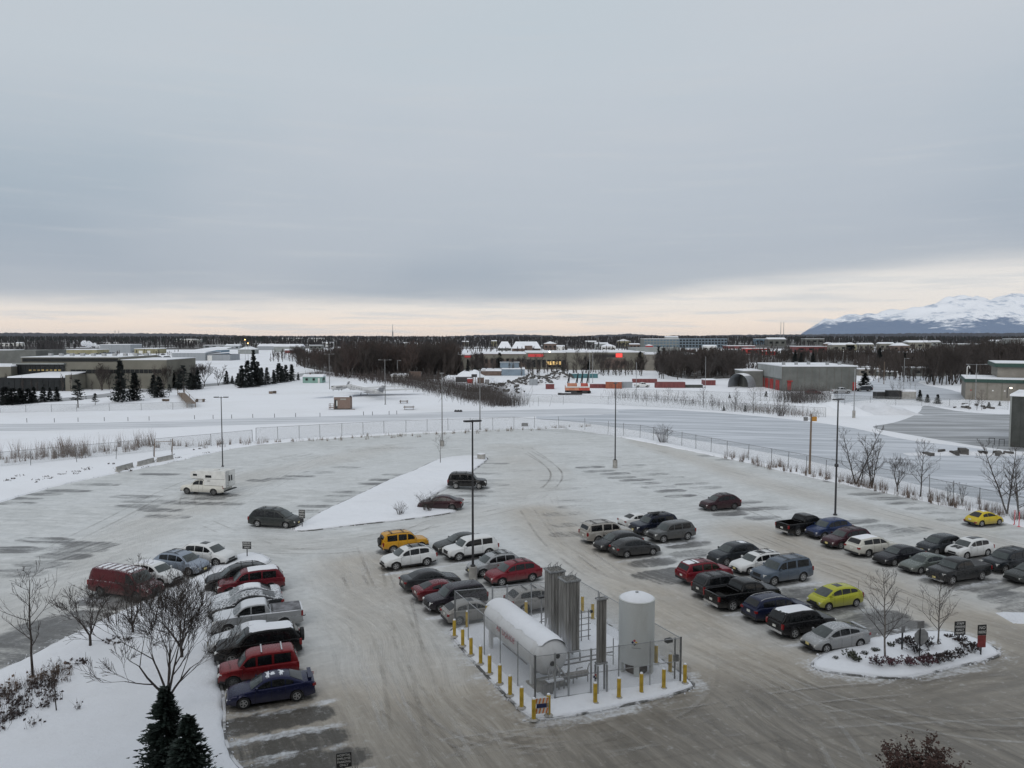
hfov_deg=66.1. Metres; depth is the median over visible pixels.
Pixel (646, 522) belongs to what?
suv
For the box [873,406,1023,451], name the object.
bare yard
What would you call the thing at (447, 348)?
bare tree
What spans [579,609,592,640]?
valve manifold
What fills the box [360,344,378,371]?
bare tree
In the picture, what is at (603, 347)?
building
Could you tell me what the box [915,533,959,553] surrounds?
suv
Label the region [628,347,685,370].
building
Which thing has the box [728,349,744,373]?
bare tree
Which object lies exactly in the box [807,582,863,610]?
car
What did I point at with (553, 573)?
finned vaporizer
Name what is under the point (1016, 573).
car
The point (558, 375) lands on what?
snow mound
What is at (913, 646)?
shrub
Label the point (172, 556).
car
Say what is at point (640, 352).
spruce tree
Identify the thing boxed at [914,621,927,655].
stop sign
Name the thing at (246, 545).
parking sign
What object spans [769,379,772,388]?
red door
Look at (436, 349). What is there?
bare tree
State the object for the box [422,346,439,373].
bare tree
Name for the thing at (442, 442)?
light pole
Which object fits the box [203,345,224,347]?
building
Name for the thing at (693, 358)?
bare tree
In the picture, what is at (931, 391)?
yard
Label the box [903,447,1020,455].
snow mound
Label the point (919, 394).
spruce tree
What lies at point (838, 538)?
car
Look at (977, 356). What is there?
bare tree
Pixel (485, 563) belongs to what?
suv
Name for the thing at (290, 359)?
curving road
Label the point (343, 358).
bare tree
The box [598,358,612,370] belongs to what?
bare tree
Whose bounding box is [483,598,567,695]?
horizontal tank
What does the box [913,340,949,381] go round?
bare tree
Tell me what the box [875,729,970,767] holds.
leafy tree
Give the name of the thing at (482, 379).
yard equipment
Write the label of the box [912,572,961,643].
bare tree
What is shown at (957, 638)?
shrub
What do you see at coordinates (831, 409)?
snow mound
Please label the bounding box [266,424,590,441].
grass
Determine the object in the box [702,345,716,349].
building
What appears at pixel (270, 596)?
car
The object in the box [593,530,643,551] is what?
car
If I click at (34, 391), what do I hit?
spruce tree
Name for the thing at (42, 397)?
spruce tree
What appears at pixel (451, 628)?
snow lumps
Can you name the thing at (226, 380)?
spruce tree
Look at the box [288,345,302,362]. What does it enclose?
bare tree
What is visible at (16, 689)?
weeds
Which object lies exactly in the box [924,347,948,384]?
bare tree
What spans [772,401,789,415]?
shrub
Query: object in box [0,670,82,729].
weeds
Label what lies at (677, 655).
floodlight post
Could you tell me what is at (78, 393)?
spruce tree
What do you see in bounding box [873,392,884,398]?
dumpster
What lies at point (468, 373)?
snow mound
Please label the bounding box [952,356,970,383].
bare tree
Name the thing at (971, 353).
bare tree
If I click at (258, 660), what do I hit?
suv
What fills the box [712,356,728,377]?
bare tree
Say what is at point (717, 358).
bare tree
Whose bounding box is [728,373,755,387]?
arched shed
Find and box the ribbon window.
[22,358,117,361]
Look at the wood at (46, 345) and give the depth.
1250.43 m
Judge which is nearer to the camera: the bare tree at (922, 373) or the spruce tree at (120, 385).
the spruce tree at (120, 385)
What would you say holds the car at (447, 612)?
on the parking lot
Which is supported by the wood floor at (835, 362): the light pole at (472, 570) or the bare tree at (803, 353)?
the bare tree at (803, 353)
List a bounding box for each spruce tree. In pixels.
[0,387,15,404]
[0,388,24,404]
[14,388,32,403]
[21,388,38,403]
[31,387,38,400]
[37,387,49,401]
[46,387,52,400]
[50,387,61,401]
[69,379,86,407]
[91,393,98,404]
[107,360,133,402]
[125,372,143,400]
[126,684,209,767]
[146,375,158,394]
[150,376,166,397]
[160,713,221,767]
[172,370,176,387]
[174,374,184,389]
[178,365,190,391]
[185,373,193,388]
[188,375,199,389]
[192,369,202,388]
[222,371,229,383]
[236,365,248,387]
[244,360,256,386]
[249,350,260,386]
[253,361,265,386]
[260,367,264,384]
[263,367,271,384]
[270,370,277,383]
[275,363,284,382]
[282,365,291,381]
[288,364,296,380]
[465,359,469,370]
[494,353,501,367]
[635,351,643,369]
[792,350,797,361]
[798,353,803,361]
[809,351,815,361]
[856,372,873,387]
[876,347,883,366]
[916,390,923,400]
[932,394,941,403]
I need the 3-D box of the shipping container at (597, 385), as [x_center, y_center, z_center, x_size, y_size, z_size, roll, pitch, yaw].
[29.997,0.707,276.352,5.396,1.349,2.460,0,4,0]
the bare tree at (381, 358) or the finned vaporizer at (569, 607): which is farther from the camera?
the bare tree at (381, 358)
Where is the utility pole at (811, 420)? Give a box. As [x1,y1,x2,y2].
[803,413,822,473]
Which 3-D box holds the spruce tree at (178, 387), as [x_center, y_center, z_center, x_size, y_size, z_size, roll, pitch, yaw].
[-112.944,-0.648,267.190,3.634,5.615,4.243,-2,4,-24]
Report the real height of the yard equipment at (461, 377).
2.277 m
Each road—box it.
[33,372,326,402]
[283,357,351,376]
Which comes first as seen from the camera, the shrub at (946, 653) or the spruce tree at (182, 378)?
the shrub at (946, 653)
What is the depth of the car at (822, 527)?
73.54 m
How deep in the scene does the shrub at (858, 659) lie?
45.24 m
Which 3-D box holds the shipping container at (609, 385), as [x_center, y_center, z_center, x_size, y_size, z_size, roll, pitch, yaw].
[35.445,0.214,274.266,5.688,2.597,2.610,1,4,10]
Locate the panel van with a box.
[87,562,164,600]
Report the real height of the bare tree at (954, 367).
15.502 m
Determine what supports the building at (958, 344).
on the wood floor at (171, 347)
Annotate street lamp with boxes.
[589,352,589,382]
[636,362,636,393]
[966,364,986,399]
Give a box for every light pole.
[214,397,227,466]
[440,373,443,445]
[463,420,481,579]
[479,370,481,429]
[613,382,617,467]
[832,398,843,515]
[852,376,855,417]
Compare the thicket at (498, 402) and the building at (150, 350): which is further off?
the building at (150, 350)
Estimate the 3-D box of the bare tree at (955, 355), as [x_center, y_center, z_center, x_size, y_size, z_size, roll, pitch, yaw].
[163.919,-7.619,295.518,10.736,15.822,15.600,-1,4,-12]
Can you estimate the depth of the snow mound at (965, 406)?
198.46 m
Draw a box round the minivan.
[247,506,301,528]
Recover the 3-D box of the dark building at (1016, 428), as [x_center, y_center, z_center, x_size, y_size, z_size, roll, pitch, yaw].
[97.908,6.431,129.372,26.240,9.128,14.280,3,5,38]
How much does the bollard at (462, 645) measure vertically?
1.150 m
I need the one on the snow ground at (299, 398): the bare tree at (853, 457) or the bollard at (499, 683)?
the bare tree at (853, 457)
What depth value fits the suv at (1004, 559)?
63.05 m
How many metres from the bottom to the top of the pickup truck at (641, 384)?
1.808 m
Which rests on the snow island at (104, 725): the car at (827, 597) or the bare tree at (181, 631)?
the bare tree at (181, 631)
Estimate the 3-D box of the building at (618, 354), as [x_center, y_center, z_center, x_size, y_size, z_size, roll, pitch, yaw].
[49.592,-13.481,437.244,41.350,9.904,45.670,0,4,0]
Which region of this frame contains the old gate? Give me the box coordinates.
[154,439,172,456]
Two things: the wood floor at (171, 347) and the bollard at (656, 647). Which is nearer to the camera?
the bollard at (656, 647)
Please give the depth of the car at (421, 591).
56.03 m
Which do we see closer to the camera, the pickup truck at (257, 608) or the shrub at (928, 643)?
the shrub at (928, 643)
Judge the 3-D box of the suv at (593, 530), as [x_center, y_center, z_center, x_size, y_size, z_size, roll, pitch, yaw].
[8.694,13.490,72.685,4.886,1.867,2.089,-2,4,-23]
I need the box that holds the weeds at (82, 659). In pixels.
[59,635,132,668]
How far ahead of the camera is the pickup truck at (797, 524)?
74.67 m
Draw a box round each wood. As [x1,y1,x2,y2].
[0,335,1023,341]
[0,338,1001,349]
[5,349,1022,391]
[298,342,633,375]
[656,343,1023,375]
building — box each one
[0,350,195,390]
[64,349,108,353]
[100,344,141,352]
[134,348,165,353]
[172,347,239,360]
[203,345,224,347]
[215,348,229,353]
[225,344,241,348]
[238,346,258,353]
[257,344,275,349]
[274,344,304,351]
[302,373,325,382]
[309,345,323,349]
[391,371,420,379]
[458,352,477,369]
[478,352,525,367]
[481,368,501,375]
[498,342,510,350]
[500,362,524,375]
[512,342,540,350]
[524,344,532,349]
[525,350,565,368]
[544,341,556,349]
[562,350,644,369]
[594,342,607,348]
[601,344,615,349]
[617,339,628,345]
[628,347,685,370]
[629,343,639,346]
[640,338,726,347]
[685,384,702,387]
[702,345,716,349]
[722,345,754,348]
[735,362,856,390]
[742,348,769,353]
[753,339,764,343]
[765,338,785,345]
[790,346,826,352]
[801,338,823,343]
[827,343,854,350]
[846,342,855,349]
[856,343,873,350]
[857,368,879,375]
[876,342,893,348]
[876,370,897,375]
[889,343,909,350]
[902,340,930,348]
[902,367,945,375]
[928,340,940,345]
[942,343,976,347]
[960,360,1023,400]
[1002,338,1023,345]
[1008,390,1023,447]
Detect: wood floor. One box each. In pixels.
[0,338,999,349]
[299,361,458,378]
[664,370,733,378]
[749,353,874,364]
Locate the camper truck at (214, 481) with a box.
[180,468,236,495]
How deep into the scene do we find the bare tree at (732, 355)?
328.43 m
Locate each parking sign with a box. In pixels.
[242,542,250,555]
[299,510,304,525]
[336,752,351,767]
[901,625,904,648]
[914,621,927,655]
[954,621,965,638]
[977,624,986,654]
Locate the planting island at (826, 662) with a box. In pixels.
[811,630,1000,678]
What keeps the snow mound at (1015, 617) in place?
on the parking lot
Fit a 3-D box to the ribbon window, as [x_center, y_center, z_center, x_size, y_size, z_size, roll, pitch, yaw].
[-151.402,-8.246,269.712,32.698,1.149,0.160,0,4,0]
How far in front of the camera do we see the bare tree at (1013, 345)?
353.16 m
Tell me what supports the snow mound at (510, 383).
on the snow ground at (299, 398)
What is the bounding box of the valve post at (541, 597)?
[537,595,544,623]
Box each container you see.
[529,379,537,384]
[590,384,604,387]
[605,381,621,388]
[622,381,632,387]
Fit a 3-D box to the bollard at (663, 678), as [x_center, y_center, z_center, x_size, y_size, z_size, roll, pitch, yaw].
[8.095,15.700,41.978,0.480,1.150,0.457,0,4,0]
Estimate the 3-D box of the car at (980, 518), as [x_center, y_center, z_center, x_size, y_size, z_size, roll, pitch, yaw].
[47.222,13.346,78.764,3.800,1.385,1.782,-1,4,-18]
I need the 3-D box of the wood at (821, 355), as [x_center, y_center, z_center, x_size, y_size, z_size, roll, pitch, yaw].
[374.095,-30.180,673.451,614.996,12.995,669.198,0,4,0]
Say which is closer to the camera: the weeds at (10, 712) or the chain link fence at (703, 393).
the weeds at (10, 712)
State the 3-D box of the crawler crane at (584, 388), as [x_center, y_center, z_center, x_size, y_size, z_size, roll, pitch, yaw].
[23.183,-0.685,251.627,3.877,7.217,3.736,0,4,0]
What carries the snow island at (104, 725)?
on the parking lot
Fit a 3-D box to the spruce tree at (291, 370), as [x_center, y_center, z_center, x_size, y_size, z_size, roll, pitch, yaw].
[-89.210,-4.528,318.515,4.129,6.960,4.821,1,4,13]
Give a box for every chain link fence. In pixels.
[0,402,190,412]
[0,430,252,465]
[256,416,1023,517]
[397,377,825,416]
[454,581,681,698]
[614,388,1007,408]
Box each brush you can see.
[0,429,156,459]
[0,435,268,462]
[723,449,1023,521]
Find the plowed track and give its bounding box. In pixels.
[0,408,618,430]
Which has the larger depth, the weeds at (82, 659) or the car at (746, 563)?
the car at (746, 563)
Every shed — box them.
[329,395,352,409]
[701,378,715,384]
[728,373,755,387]
[897,389,915,398]
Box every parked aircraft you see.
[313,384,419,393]
[331,381,350,390]
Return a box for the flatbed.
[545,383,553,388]
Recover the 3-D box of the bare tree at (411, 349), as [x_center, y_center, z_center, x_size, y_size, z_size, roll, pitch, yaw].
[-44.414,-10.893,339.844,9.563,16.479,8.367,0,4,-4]
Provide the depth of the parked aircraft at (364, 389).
237.63 m
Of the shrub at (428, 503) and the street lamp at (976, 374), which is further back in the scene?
the street lamp at (976, 374)
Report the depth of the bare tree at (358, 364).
345.23 m
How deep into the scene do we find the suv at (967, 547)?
67.07 m
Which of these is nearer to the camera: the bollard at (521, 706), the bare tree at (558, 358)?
the bollard at (521, 706)
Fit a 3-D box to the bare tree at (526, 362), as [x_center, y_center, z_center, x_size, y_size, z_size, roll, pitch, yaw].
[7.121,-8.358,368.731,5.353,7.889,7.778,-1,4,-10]
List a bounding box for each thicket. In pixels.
[307,369,409,383]
[366,369,551,406]
[445,381,529,406]
[601,388,814,415]
[719,404,819,417]
[758,381,847,403]
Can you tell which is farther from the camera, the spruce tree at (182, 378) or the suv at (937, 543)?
the spruce tree at (182, 378)
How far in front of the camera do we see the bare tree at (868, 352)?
515.33 m
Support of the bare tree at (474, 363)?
on the snow ground at (299, 398)
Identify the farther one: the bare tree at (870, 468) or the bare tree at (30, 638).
the bare tree at (870, 468)
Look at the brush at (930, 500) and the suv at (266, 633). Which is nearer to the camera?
the suv at (266, 633)
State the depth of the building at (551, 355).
422.45 m
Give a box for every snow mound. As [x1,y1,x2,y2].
[442,370,493,381]
[488,380,518,388]
[504,385,525,396]
[512,372,554,384]
[544,370,574,379]
[633,391,700,395]
[778,401,874,415]
[851,401,921,414]
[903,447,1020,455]
[947,403,996,409]
[996,612,1023,623]
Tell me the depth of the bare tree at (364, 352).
340.28 m
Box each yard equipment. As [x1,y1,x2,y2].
[456,376,472,381]
[477,377,483,382]
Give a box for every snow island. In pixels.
[0,552,270,767]
[293,455,487,531]
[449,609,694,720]
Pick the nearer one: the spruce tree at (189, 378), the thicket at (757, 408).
the thicket at (757, 408)
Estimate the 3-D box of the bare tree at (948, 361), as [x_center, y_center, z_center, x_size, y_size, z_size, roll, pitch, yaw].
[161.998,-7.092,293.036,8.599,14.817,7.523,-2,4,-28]
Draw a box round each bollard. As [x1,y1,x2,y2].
[451,619,457,637]
[459,628,465,647]
[465,610,467,627]
[467,636,474,656]
[477,645,483,665]
[485,654,492,674]
[496,663,503,685]
[506,674,513,696]
[517,686,525,709]
[529,697,537,721]
[544,693,552,717]
[580,595,584,611]
[590,602,595,618]
[593,681,598,703]
[616,677,622,698]
[639,672,643,692]
[654,644,658,663]
[661,668,666,688]
[668,652,672,671]
[682,663,688,684]
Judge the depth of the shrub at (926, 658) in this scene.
44.71 m
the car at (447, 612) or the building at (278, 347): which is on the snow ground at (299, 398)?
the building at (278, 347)
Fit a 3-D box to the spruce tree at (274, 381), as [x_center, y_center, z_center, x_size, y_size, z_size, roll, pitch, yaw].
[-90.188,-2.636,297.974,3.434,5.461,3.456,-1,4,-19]
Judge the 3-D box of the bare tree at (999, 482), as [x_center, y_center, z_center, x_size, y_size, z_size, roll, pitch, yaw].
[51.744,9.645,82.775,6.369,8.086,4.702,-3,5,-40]
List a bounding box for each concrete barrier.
[115,462,133,472]
[137,457,154,465]
[156,454,173,461]
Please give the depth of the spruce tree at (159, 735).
32.73 m
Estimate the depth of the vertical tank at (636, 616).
43.12 m
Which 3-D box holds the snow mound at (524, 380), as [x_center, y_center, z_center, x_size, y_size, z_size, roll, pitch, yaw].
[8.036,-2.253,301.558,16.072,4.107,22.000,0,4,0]
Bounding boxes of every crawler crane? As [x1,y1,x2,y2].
[565,373,579,392]
[579,370,590,393]
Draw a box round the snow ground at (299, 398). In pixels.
[0,349,1023,526]
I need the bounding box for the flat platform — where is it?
[558,392,581,394]
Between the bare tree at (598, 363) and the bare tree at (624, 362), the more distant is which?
the bare tree at (624, 362)
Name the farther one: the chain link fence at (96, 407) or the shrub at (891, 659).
the chain link fence at (96, 407)
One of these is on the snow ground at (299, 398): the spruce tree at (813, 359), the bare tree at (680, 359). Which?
the bare tree at (680, 359)
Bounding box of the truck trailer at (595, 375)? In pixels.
[570,373,597,377]
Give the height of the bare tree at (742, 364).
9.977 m
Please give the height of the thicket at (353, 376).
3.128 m
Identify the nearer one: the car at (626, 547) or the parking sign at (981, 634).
the parking sign at (981, 634)
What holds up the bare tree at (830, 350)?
on the wood floor at (835, 362)
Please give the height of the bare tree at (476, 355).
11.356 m
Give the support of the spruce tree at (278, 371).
on the snow ground at (299, 398)
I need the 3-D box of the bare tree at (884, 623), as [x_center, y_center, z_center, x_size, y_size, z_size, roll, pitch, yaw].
[21.643,13.309,45.356,2.908,5.384,3.398,0,4,0]
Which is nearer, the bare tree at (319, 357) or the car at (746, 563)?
the car at (746, 563)
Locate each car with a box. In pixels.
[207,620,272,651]
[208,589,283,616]
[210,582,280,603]
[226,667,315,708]
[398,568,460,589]
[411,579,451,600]
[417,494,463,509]
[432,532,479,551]
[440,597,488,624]
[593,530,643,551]
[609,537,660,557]
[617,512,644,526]
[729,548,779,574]
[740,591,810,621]
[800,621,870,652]
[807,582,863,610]
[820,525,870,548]
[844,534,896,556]
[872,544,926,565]
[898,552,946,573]
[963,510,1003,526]
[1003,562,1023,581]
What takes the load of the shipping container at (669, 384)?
on the snow ground at (299, 398)
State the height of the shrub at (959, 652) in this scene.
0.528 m
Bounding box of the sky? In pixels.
[0,0,1023,336]
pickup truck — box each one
[211,597,305,632]
[634,382,649,387]
[703,576,780,610]
[775,512,821,535]
[830,387,851,393]
[925,556,992,584]
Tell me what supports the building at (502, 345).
on the snow ground at (299, 398)
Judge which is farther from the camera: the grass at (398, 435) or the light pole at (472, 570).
the grass at (398, 435)
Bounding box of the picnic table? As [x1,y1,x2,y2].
[403,405,413,409]
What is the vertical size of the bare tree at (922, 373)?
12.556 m
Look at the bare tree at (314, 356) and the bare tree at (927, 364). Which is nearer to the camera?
the bare tree at (927, 364)
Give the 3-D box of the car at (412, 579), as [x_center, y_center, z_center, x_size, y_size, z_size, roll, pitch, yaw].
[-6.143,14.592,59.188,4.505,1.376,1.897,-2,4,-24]
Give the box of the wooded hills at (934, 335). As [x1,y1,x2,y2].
[0,332,1023,337]
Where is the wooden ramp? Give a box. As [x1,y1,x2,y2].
[177,389,195,406]
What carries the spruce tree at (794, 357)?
on the wood floor at (835, 362)
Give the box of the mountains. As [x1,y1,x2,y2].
[802,293,1023,334]
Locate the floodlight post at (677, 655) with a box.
[664,637,678,678]
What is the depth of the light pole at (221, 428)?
112.71 m
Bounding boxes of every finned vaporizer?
[543,562,565,635]
[558,572,580,660]
[594,592,607,693]
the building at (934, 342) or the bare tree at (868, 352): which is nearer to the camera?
the bare tree at (868, 352)
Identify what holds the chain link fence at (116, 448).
on the snow ground at (299, 398)
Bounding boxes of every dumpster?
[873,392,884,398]
[885,390,901,398]
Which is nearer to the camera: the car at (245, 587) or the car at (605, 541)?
the car at (245, 587)
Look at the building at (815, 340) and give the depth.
1453.33 m
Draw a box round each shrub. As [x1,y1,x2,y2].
[391,500,405,514]
[414,489,441,510]
[652,424,671,442]
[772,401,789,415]
[841,649,858,658]
[852,655,861,661]
[865,655,889,665]
[881,655,901,666]
[897,635,915,643]
[897,654,918,665]
[902,641,929,653]
[912,654,938,666]
[914,636,940,646]
[925,652,948,663]
[938,650,960,661]
[950,634,969,642]
[952,647,971,656]
[959,641,981,652]
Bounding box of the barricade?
[535,697,548,716]
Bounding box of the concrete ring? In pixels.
[477,453,484,458]
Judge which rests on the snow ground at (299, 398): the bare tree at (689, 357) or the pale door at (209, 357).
the bare tree at (689, 357)
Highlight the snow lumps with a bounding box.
[7,428,1015,766]
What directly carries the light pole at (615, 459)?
on the parking lot
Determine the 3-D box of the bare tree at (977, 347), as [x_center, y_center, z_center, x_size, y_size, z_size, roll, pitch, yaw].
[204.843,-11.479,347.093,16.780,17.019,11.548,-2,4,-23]
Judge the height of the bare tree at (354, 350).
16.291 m
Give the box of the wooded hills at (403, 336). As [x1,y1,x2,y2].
[68,333,917,336]
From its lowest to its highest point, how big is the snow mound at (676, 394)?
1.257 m
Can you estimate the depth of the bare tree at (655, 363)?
338.92 m
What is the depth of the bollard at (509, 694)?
41.08 m
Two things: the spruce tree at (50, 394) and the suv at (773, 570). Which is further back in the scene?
the spruce tree at (50, 394)
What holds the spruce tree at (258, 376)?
on the snow ground at (299, 398)
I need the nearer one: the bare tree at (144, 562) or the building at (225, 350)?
the bare tree at (144, 562)
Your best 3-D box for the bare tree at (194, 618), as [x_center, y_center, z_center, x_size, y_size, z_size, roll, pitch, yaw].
[-16.449,12.487,39.048,8.503,8.015,7.611,0,4,0]
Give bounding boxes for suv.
[132,559,182,584]
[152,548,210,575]
[181,541,237,565]
[204,560,271,592]
[214,620,304,661]
[217,564,284,593]
[217,641,299,687]
[377,529,428,552]
[379,542,437,570]
[422,579,488,613]
[442,533,498,560]
[447,471,486,488]
[465,549,518,577]
[484,557,542,585]
[503,584,544,610]
[578,519,632,540]
[628,511,676,535]
[646,519,695,542]
[675,557,732,581]
[691,570,738,595]
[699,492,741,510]
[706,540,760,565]
[750,553,813,585]
[766,604,835,638]
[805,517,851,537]
[855,385,872,391]
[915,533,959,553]
[945,536,994,558]
[981,545,1023,572]
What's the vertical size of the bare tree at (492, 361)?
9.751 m
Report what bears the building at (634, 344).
on the wood floor at (171, 347)
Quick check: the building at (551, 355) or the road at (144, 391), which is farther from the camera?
the building at (551, 355)
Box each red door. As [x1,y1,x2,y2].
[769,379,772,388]
[775,380,778,389]
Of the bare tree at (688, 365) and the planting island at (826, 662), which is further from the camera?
the bare tree at (688, 365)
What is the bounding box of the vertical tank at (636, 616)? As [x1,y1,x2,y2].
[619,590,654,676]
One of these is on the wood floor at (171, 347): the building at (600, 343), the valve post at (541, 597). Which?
the building at (600, 343)
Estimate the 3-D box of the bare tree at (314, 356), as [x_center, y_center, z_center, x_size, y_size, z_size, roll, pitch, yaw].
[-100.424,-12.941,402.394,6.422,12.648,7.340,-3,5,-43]
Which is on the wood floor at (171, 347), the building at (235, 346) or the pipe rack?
the building at (235, 346)
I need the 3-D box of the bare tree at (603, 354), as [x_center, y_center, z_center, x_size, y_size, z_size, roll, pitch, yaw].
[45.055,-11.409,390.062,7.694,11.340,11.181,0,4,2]
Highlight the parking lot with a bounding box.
[0,429,1023,767]
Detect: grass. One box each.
[5,448,209,482]
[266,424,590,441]
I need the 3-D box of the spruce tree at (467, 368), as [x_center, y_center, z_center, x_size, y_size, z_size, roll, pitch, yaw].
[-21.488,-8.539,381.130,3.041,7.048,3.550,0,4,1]
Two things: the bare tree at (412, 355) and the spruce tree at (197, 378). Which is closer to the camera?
the spruce tree at (197, 378)
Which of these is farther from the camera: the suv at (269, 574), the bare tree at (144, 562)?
the suv at (269, 574)
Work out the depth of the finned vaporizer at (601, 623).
41.15 m
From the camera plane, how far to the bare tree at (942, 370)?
291.40 m
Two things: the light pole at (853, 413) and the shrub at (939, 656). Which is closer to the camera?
the shrub at (939, 656)
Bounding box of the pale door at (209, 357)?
[207,355,211,360]
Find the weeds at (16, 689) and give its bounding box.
[0,661,74,698]
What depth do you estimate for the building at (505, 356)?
422.35 m
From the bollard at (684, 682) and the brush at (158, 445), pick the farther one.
the brush at (158, 445)
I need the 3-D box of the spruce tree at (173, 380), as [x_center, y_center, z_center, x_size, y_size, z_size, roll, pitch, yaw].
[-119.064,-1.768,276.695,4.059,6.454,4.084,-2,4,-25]
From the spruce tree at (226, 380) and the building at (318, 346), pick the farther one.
the building at (318, 346)
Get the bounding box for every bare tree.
[0,556,62,676]
[33,657,73,709]
[44,575,120,645]
[66,562,245,691]
[93,363,112,389]
[93,365,111,389]
[104,565,169,631]
[111,555,154,615]
[113,556,236,657]
[149,365,177,383]
[176,367,189,377]
[189,363,203,374]
[193,362,214,385]
[213,365,226,385]
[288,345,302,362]
[296,347,308,367]
[302,349,313,364]
[309,346,316,370]
[310,353,325,368]
[317,350,327,371]
[324,348,340,374]
[336,345,353,374]
[340,340,365,377]
[340,348,353,370]
[340,358,349,375]
[343,341,368,371]
[348,336,378,367]
[352,342,372,376]
[354,344,375,375]
[355,337,386,372]
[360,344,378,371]
[365,341,392,370]
[368,343,386,373]
[375,339,397,373]
[379,345,397,373]
[385,349,395,375]
[391,344,413,371]
[398,340,419,370]
[400,341,421,371]
[408,348,422,370]
[412,339,430,373]
[417,338,444,369]
[419,340,445,365]
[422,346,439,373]
[437,341,455,367]
[438,337,457,348]
[446,344,457,373]
[447,343,464,362]
[468,359,479,369]
[470,350,485,366]
[490,355,496,367]
[522,358,532,371]
[533,352,545,371]
[553,353,559,369]
[560,353,572,369]
[571,350,583,368]
[576,358,588,372]
[584,351,602,371]
[594,355,605,373]
[596,350,610,371]
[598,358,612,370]
[620,359,629,368]
[632,357,648,374]
[652,350,670,373]
[653,347,668,367]
[653,355,666,377]
[656,360,666,378]
[657,356,668,378]
[668,353,687,379]
[670,351,691,377]
[683,357,696,376]
[685,350,702,377]
[687,350,702,378]
[695,348,720,370]
[702,348,715,374]
[703,357,715,377]
[705,348,720,377]
[710,347,719,376]
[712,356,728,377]
[720,348,742,370]
[721,347,743,376]
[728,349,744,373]
[732,389,740,408]
[734,356,747,371]
[747,386,758,412]
[797,348,807,359]
[822,348,833,360]
[832,425,883,484]
[851,461,867,482]
[856,568,912,655]
[857,434,886,487]
[862,349,875,360]
[883,454,921,490]
[907,439,939,496]
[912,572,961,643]
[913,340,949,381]
[914,351,932,383]
[918,349,938,382]
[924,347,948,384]
[926,344,945,384]
[928,343,967,383]
[930,345,943,382]
[935,345,959,384]
[938,354,949,384]
[941,482,954,500]
[942,344,973,384]
[949,342,957,381]
[952,352,968,381]
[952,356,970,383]
[953,347,974,383]
[958,483,967,502]
[964,339,988,365]
[966,347,991,374]
[972,338,1007,356]
[975,439,1023,513]
[980,334,1004,347]
[980,344,997,374]
[987,347,1004,358]
[997,340,1014,358]
[998,339,1019,355]
[1001,335,1023,360]
[1003,459,1023,512]
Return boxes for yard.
[536,409,1023,506]
[834,376,963,402]
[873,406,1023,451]
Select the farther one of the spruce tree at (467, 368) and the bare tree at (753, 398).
the spruce tree at (467, 368)
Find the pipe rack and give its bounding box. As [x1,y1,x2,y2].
[556,651,612,685]
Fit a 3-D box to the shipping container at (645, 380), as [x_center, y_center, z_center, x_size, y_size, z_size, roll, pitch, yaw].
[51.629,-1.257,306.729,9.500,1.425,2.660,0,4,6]

